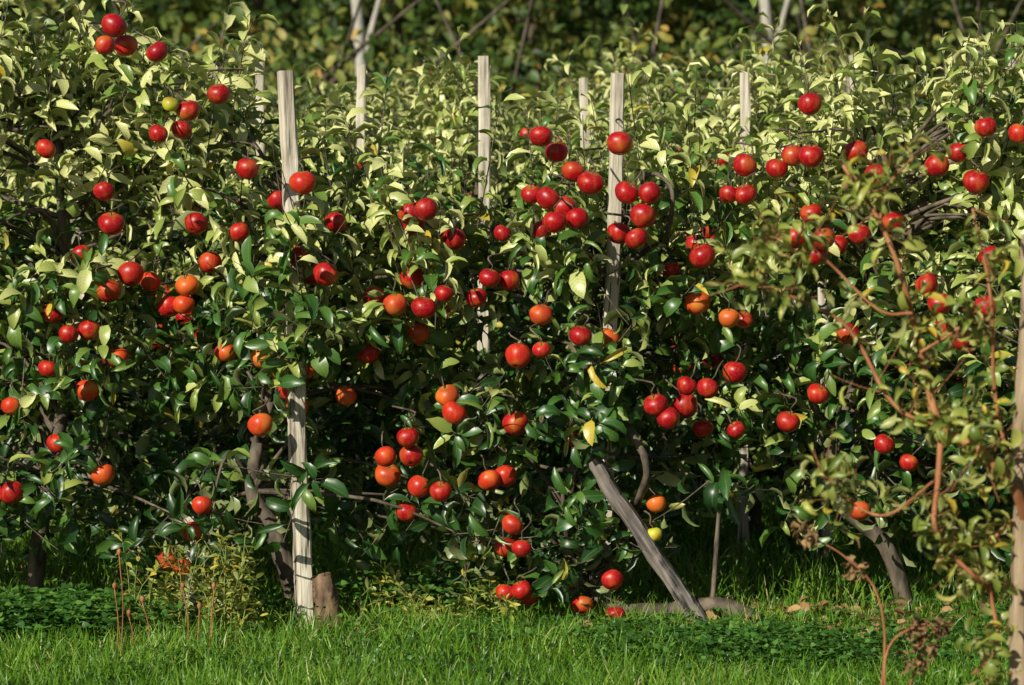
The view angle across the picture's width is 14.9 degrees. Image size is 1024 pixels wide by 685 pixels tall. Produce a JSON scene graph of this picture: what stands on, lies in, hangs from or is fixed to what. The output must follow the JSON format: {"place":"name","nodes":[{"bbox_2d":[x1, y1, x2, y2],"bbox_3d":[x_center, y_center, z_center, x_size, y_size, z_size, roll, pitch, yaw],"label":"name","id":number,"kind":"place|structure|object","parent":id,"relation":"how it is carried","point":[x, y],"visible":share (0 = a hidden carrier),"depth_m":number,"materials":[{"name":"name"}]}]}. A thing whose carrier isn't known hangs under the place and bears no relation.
{"place":"outdoors","nodes":[
{"label":"outdoors","id":0,"kind":"place"},
{"bbox_2d":[0,363,1013,684],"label":"ground","id":1,"kind":"structure","parent":0,"point":[512,487],"depth_m":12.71,"materials":[{"name":"green plant"}]},
{"bbox_2d":[0,99,79,280],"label":"apple tree","id":2,"kind":"object","parent":1,"relation":"on","point":[11,137],"depth_m":17.52,"materials":[{"name":"green plant"}]},
{"bbox_2d":[0,78,127,504],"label":"apple tree","id":3,"kind":"object","parent":1,"relation":"on","point":[18,177],"visible":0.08,"depth_m":14.49,"materials":[{"name":"green plant"}]},
{"bbox_2d":[61,56,98,542],"bbox_3d":[-1.579,-0.130,14.327,0.055,1.833,0.054,-2,4,0],"label":"wooden stake","id":4,"kind":"object","parent":1,"relation":"on","point":[81,296],"visible":0.06,"depth_m":14.31,"materials":[{"name":"grey wood"}]},
{"bbox_2d":[7,11,183,221],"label":"apple tree","id":5,"kind":"object","parent":1,"relation":"on","point":[75,13],"depth_m":20.92,"materials":[{"name":"green plant"}]},
{"bbox_2d":[0,0,265,592],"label":"apple tree","id":6,"kind":"object","parent":1,"relation":"on","point":[83,378],"visible":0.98,"depth_m":12.42,"materials":[{"name":"green plant"}]},
{"bbox_2d":[7,53,278,414],"bbox_3d":[-1.633,-0.402,17.951,1.656,1.876,1.297,0,4,3],"label":"apple tree","id":7,"kind":"object","parent":1,"relation":"on","point":[273,90],"visible":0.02,"depth_m":17.62,"materials":[{"name":"green plant"}]},
{"bbox_2d":[112,549,215,655],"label":"dandelion stalks","id":8,"kind":"object","parent":1,"relation":"on","point":[142,598],"visible":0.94,"depth_m":11.53,"materials":[{"name":"plant"}]},
{"bbox_2d":[184,516,197,622],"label":"wooden stake","id":9,"kind":"object","parent":1,"relation":"on","point":[189,519],"visible":0.25,"depth_m":12.27,"materials":[{"name":"grey wood"}]},
{"bbox_2d":[0,59,416,509],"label":"apple tree","id":10,"kind":"object","parent":1,"relation":"on","point":[152,244],"visible":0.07,"depth_m":14.67,"materials":[{"name":"green plant"}]},
{"bbox_2d":[210,55,218,363],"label":"wooden stake","id":11,"kind":"object","parent":1,"relation":"on","point":[216,67],"visible":0.01,"depth_m":17.25,"materials":[{"name":"grey wood"}]},
{"bbox_2d":[255,62,268,500],"bbox_3d":[-0.939,-0.146,14.719,0.047,1.811,0.053,0,4,0],"label":"wooden stake","id":12,"kind":"object","parent":1,"relation":"on","point":[260,83],"visible":0.16,"depth_m":14.65,"materials":[{"name":"brown wood"}]},
{"bbox_2d":[160,78,397,365],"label":"apple tree","id":13,"kind":"object","parent":1,"relation":"on","point":[322,85],"depth_m":20.94,"materials":[{"name":"green plant"}]},
{"bbox_2d":[277,70,313,629],"bbox_3d":[-0.671,0.048,12.131,0.065,1.782,0.070,-1,-2,-20],"label":"wooden stake","id":14,"kind":"object","parent":1,"relation":"on","point":[301,523],"visible":0.68,"depth_m":12.10,"materials":[{"name":"brown wood"}]},
{"bbox_2d":[106,527,528,637],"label":"weeds","id":15,"kind":"object","parent":1,"relation":"on","point":[225,593],"visible":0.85,"depth_m":12.02,"materials":[{"name":"green plant"}]},
{"bbox_2d":[311,572,342,631],"bbox_3d":[-0.569,0.812,12.102,0.108,0.211,0.098,0,4,0],"label":"tree stump","id":16,"kind":"object","parent":1,"relation":"on","point":[325,592],"visible":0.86,"depth_m":12.07,"materials":[{"name":"brown wood"}]},
{"bbox_2d":[108,0,548,619],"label":"apple tree","id":17,"kind":"object","parent":1,"relation":"on","point":[334,342],"visible":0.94,"depth_m":12.31,"materials":[{"name":"green plant"}]},
{"bbox_2d":[351,64,365,532],"bbox_3d":[-0.573,-0.136,14.641,0.049,1.801,0.053,0,4,0],"label":"wooden stake","id":18,"kind":"object","parent":1,"relation":"on","point":[361,88],"visible":0.19,"depth_m":14.58,"materials":[{"name":"brown wood"}]},
{"bbox_2d":[351,0,381,92],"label":"birch tree","id":19,"kind":"object","parent":1,"relation":"on","point":[359,23],"visible":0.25,"depth_m":28.49,"materials":[{"name":"white plant"}]},
{"bbox_2d":[265,61,552,394],"bbox_3d":[-0.582,-0.373,17.927,1.724,1.824,1.373,0,4,4],"label":"apple tree","id":20,"kind":"object","parent":1,"relation":"on","point":[390,100],"visible":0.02,"depth_m":17.71,"materials":[{"name":"green plant"}]},
{"bbox_2d":[256,24,689,513],"bbox_3d":[-0.166,-0.229,14.890,1.712,1.952,1.373,-1,4,-7],"label":"apple tree","id":21,"kind":"object","parent":1,"relation":"on","point":[452,108],"visible":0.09,"depth_m":14.77,"materials":[{"name":"green plant"}]},
{"bbox_2d":[477,56,490,492],"bbox_3d":[-0.103,-0.128,14.305,0.054,1.831,0.056,0,4,0],"label":"wooden stake","id":22,"kind":"object","parent":1,"relation":"on","point":[484,97],"visible":0.3,"depth_m":14.24,"materials":[{"name":"brown wood"}]},
{"bbox_2d":[366,60,605,240],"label":"apple tree","id":23,"kind":"object","parent":1,"relation":"on","point":[468,141],"visible":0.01,"depth_m":21.42,"materials":[{"name":"green plant"}]},
{"bbox_2d":[0,565,1010,682],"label":"clover","id":24,"kind":"object","parent":1,"relation":"on","point":[68,606],"visible":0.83,"depth_m":11.79,"materials":[{"name":"green plant"}]},
{"bbox_2d":[0,0,1023,145],"bbox_3d":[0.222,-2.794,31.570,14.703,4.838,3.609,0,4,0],"label":"hedge","id":25,"kind":"object","parent":1,"relation":"on","point":[936,16],"visible":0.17,"depth_m":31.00,"materials":[{"name":"green plant"}]},
{"bbox_2d":[3,0,1023,134],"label":"wooded bank","id":26,"kind":"structure","parent":1,"relation":"on","point":[275,13],"depth_m":43.19,"materials":[{"name":"green plant"}]},
{"bbox_2d":[21,551,1008,653],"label":"fallen leaves","id":27,"kind":"object","parent":1,"relation":"on","point":[803,605],"visible":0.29,"depth_m":12.32,"materials":[{"name":"brown plant"}]},
{"bbox_2d":[579,78,591,465],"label":"wooden stake","id":28,"kind":"object","parent":1,"relation":"on","point":[583,89],"visible":0.19,"depth_m":14.58,"materials":[{"name":"brown wood"}]},
{"bbox_2d":[465,4,733,414],"bbox_3d":[0.478,-0.515,18.020,1.604,2.086,1.346,0,4,-3],"label":"apple tree","id":29,"kind":"object","parent":1,"relation":"on","point":[623,62],"visible":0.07,"depth_m":17.84,"materials":[{"name":"green plant"}]},
{"bbox_2d":[596,73,624,612],"bbox_3d":[0.308,0.040,12.308,0.061,1.771,0.054,-1,8,-12],"label":"wooden stake","id":30,"kind":"object","parent":1,"relation":"on","point":[614,203],"visible":0.47,"depth_m":12.23,"materials":[{"name":"brown wood"}]},
{"bbox_2d":[421,63,828,627],"bbox_3d":[0.366,0.018,12.499,1.337,1.817,1.248,0,4,0],"label":"apple tree","id":31,"kind":"object","parent":1,"relation":"on","point":[565,235],"visible":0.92,"depth_m":12.23,"materials":[{"name":"green plant"}]},
{"bbox_2d":[586,458,707,620],"bbox_3d":[0.437,0.649,12.116,0.058,0.682,0.065,-34,-5,15],"label":"wooden stake","id":32,"kind":"object","parent":1,"relation":"on","point":[657,560],"visible":0.84,"depth_m":12.10,"materials":[{"name":"grey wood"}]},
{"bbox_2d":[558,46,813,312],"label":"apple tree","id":33,"kind":"object","parent":1,"relation":"on","point":[678,51],"depth_m":20.83,"materials":[{"name":"green plant"}]},
{"bbox_2d":[737,72,750,548],"bbox_3d":[0.837,-0.086,14.131,0.045,1.771,0.052,0,4,1],"label":"wooden stake","id":34,"kind":"object","parent":1,"relation":"on","point":[745,113],"visible":0.27,"depth_m":14.13,"materials":[{"name":"brown wood"}]},
{"bbox_2d":[515,0,996,538],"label":"apple tree","id":35,"kind":"object","parent":1,"relation":"on","point":[767,92],"visible":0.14,"depth_m":14.22,"materials":[{"name":"green plant"}]},
{"bbox_2d":[759,0,790,80],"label":"birch tree","id":36,"kind":"object","parent":1,"relation":"on","point":[765,6],"visible":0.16,"depth_m":28.48,"materials":[{"name":"white plant"}]},
{"bbox_2d":[816,279,830,561],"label":"wooden stake","id":37,"kind":"object","parent":1,"relation":"on","point":[822,532],"visible":0.07,"depth_m":13.80,"materials":[{"name":"grey wood"}]},
{"bbox_2d":[691,21,998,419],"bbox_3d":[1.493,-0.457,17.815,1.616,1.995,1.346,0,4,-6],"label":"apple tree","id":38,"kind":"object","parent":1,"relation":"on","point":[839,24],"visible":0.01,"depth_m":17.59,"materials":[{"name":"green plant"}]},
{"bbox_2d":[845,55,853,304],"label":"wooden stake","id":39,"kind":"object","parent":1,"relation":"on","point":[849,79],"visible":0.09,"depth_m":17.25,"materials":[{"name":"grey wood"}]},
{"bbox_2d":[698,132,1023,684],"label":"sapling tree","id":40,"kind":"object","parent":1,"relation":"on","point":[933,422],"visible":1,"depth_m":9.01,"materials":[{"name":"green plant"}]},
{"bbox_2d":[722,0,1023,608],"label":"apple tree","id":41,"kind":"object","parent":1,"relation":"on","point":[985,160],"visible":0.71,"depth_m":12.41,"materials":[{"name":"green plant"}]},
{"bbox_2d":[790,517,955,684],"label":"withered plant","id":42,"kind":"object","parent":1,"relation":"on","point":[919,642],"visible":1,"depth_m":9.46,"materials":[{"name":"brown plant"}]},
{"bbox_2d":[768,60,992,373],"bbox_3d":[1.932,-0.607,21.172,1.698,1.836,1.346,-1,4,-8],"label":"apple tree","id":43,"kind":"object","parent":1,"relation":"on","point":[876,101],"depth_m":20.93,"materials":[{"name":"green plant"}]},
{"bbox_2d":[830,80,1019,530],"bbox_3d":[1.958,-0.121,14.408,1.711,1.787,1.277,1,4,9],"label":"apple tree","id":44,"kind":"object","parent":1,"relation":"on","point":[962,261],"visible":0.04,"depth_m":14.22,"materials":[{"name":"green plant"}]},
{"bbox_2d":[932,43,1023,295],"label":"apple tree","id":45,"kind":"object","parent":1,"relation":"on","point":[1000,71],"depth_m":21.36,"materials":[{"name":"green plant"}]},
{"bbox_2d":[938,78,1018,338],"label":"apple tree","id":46,"kind":"object","parent":1,"relation":"on","point":[1001,330],"depth_m":17.63,"materials":[{"name":"green plant"}]},
{"bbox_2d":[1005,60,1015,438],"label":"wooden stake","id":47,"kind":"object","parent":1,"relation":"on","point":[1013,64],"visible":0.01,"depth_m":17.23,"materials":[{"name":"brown wood"}]},
{"bbox_2d":[1009,234,1023,684],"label":"fence post","id":48,"kind":"object","parent":1,"relation":"on","point":[1016,638],"visible":0.96,"depth_m":9.03,"materials":[{"name":"brown wood"}]}
]}

